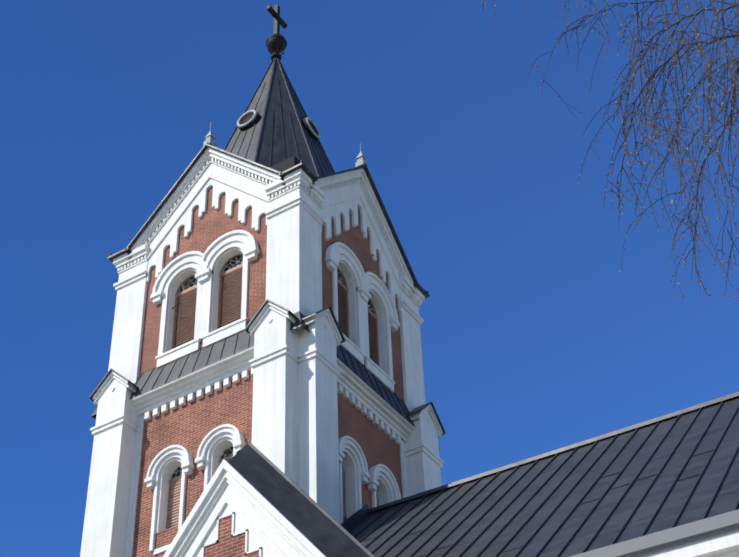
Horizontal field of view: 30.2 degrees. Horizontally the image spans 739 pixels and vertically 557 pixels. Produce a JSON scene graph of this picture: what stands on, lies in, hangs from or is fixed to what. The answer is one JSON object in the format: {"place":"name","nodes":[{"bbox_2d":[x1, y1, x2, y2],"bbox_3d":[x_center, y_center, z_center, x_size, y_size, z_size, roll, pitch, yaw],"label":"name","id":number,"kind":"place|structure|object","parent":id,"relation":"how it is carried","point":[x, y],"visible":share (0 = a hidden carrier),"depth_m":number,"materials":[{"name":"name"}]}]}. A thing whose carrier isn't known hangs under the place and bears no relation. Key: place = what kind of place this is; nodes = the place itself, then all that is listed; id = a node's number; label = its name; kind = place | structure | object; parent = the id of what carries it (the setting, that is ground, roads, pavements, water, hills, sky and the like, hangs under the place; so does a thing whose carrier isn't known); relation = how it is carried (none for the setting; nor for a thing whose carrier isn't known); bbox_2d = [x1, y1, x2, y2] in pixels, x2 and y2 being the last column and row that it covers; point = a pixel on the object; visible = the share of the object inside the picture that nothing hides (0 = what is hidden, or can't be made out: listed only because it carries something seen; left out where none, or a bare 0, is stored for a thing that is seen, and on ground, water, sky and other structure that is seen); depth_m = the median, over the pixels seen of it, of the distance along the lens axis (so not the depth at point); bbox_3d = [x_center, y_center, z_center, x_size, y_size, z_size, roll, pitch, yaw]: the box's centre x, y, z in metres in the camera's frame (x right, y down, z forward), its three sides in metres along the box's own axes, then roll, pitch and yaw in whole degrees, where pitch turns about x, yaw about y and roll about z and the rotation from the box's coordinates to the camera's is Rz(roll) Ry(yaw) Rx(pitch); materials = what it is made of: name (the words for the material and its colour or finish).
{"place":"outdoors","nodes":[
{"label":"outdoors","id":0,"kind":"place"},
{"bbox_2d":[132,186,403,556],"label":"brick wall","id":1,"kind":"structure","parent":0,"point":[188,426],"depth_m":36.85,"materials":[{"name":"red brick"}]},
{"bbox_2d":[0,0,738,556],"label":"sky","id":2,"kind":"structure","parent":0,"point":[535,341],"materials":[{"name":"blue"}]},
{"bbox_2d":[480,0,738,301],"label":"tree branches","id":3,"kind":"object","parent":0,"point":[723,37],"visible":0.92,"depth_m":4.82,"materials":[{"name":"brown plant"}]},
{"label":"ground","id":4,"kind":"structure","parent":0,"visible":0},
{"bbox_2d":[80,147,738,556],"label":"church tower walls","id":5,"kind":"structure","parent":4,"relation":"on","point":[302,377],"depth_m":37.07,"materials":[{"name":"white paint"}]},
{"bbox_2d":[177,156,299,345],"bbox_3d":[-2.829,4.479,38.803,5.600,15.000,5.600,-24,-45,23],"label":"dark interior","id":6,"kind":"object","parent":5,"relation":"attached to","point":[288,163],"depth_m":40.61,"materials":[{"name":"black"}]},
{"bbox_2d":[89,58,445,530],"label":"tower metal roofs","id":7,"kind":"structure","parent":5,"relation":"on","point":[275,133],"depth_m":42.81,"materials":[{"name":"black metal"}]},
{"bbox_2d":[238,112,260,130],"bbox_3d":[-3.924,-5.130,45.502,0.840,0.907,0.604,-24,-45,23],"label":"round dormer side","id":8,"kind":"object","parent":7,"relation":"attached to","point":[256,119],"visible":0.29,"depth_m":45.12,"materials":[{"name":"black metal"}]},
{"bbox_2d":[237,110,256,127],"bbox_3d":[-4.050,-5.283,45.376,0.820,0.808,0.236,-24,-45,23],"label":"round window frame","id":9,"kind":"object","parent":8,"relation":"attached to","point":[239,125],"visible":0.69,"depth_m":45.25,"materials":[{"name":"grey"}]},
{"bbox_2d":[240,112,253,123],"bbox_3d":[-4.048,-5.282,45.377,0.600,0.597,0.135,-24,-45,23],"label":"round window","id":10,"kind":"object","parent":8,"relation":"attached to","point":[246,118],"visible":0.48,"depth_m":45.38,"materials":[{"name":"black glass"}]},
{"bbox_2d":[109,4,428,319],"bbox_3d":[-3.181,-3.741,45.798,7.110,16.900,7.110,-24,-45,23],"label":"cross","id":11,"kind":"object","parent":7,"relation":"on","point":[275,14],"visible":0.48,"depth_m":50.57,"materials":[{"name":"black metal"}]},
{"bbox_2d":[266,34,285,53],"bbox_3d":[-3.386,-8.536,49.879,0.740,0.740,0.740,-24,-45,23],"label":"ball finial","id":12,"kind":"object","parent":11,"relation":"on","point":[272,43],"visible":0.77,"depth_m":49.61,"materials":[{"name":"black metal"}]},
{"bbox_2d":[271,53,281,60],"bbox_3d":[-3.361,-7.943,49.374,0.400,0.100,0.400,-24,-45,23],"label":"finial collar","id":13,"kind":"object","parent":11,"relation":"on","point":[276,54],"visible":0.77,"depth_m":49.27,"materials":[{"name":"black metal"}]},
{"bbox_2d":[203,131,367,166],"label":"pinnacles","id":14,"kind":"object","parent":7,"relation":"on","point":[360,158],"visible":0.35,"depth_m":42.90,"materials":[{"name":"white paint"}]},
{"bbox_2d":[301,117,319,140],"bbox_3d":[-2.084,-4.909,45.854,0.604,0.907,0.840,-24,-45,23],"label":"round dormer side","id":15,"kind":"object","parent":7,"relation":"attached to","point":[306,127],"visible":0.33,"depth_m":45.47,"materials":[{"name":"black metal"}]},
{"bbox_2d":[306,117,320,137],"bbox_3d":[-1.890,-5.024,45.789,0.236,0.808,0.820,-24,-45,23],"label":"round window frame","id":16,"kind":"object","parent":15,"relation":"attached to","point":[311,129],"visible":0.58,"depth_m":45.63,"materials":[{"name":"grey"}]},
{"bbox_2d":[309,120,317,134],"bbox_3d":[-1.892,-5.023,45.789,0.135,0.597,0.600,-24,-45,23],"label":"round window","id":17,"kind":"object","parent":15,"relation":"attached to","point":[313,127],"visible":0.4,"depth_m":45.83,"materials":[{"name":"black glass"}]},
{"bbox_2d":[166,455,378,528],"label":"louvres","id":18,"kind":"object","parent":5,"relation":"attached to","point":[173,506],"visible":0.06,"depth_m":35.26,"materials":[{"name":"wood"}]},
{"bbox_2d":[171,256,376,496],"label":"fanlight window","id":19,"kind":"structure","parent":5,"relation":"on","point":[231,263],"depth_m":39.30,"materials":[{"name":"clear glass"}]},
{"bbox_2d":[172,254,379,366],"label":"belfry louvres","id":20,"kind":"object","parent":5,"relation":"on","point":[343,307],"visible":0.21,"depth_m":39.06,"materials":[{"name":"brown wood"}]},
{"bbox_2d":[228,441,374,556],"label":"annex gable coping","id":21,"kind":"object","parent":5,"relation":"attached to","point":[321,529],"visible":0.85,"depth_m":26.57,"materials":[{"name":"metal"}]},
{"bbox_2d":[210,122,738,556],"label":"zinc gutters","id":22,"kind":"object","parent":5,"relation":"on","point":[688,533],"visible":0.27,"depth_m":21.44,"materials":[{"name":"grey"}]},
{"bbox_2d":[348,392,738,556],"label":"roof","id":23,"kind":"structure","parent":5,"relation":"on","point":[725,501],"depth_m":27.81,"materials":[{"name":"black metal"}]},
{"bbox_2d":[348,401,738,556],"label":"roof seams","id":24,"kind":"object","parent":23,"relation":"attached to","point":[559,504],"visible":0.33,"depth_m":28.19,"materials":[{"name":"black metal"}]}
]}

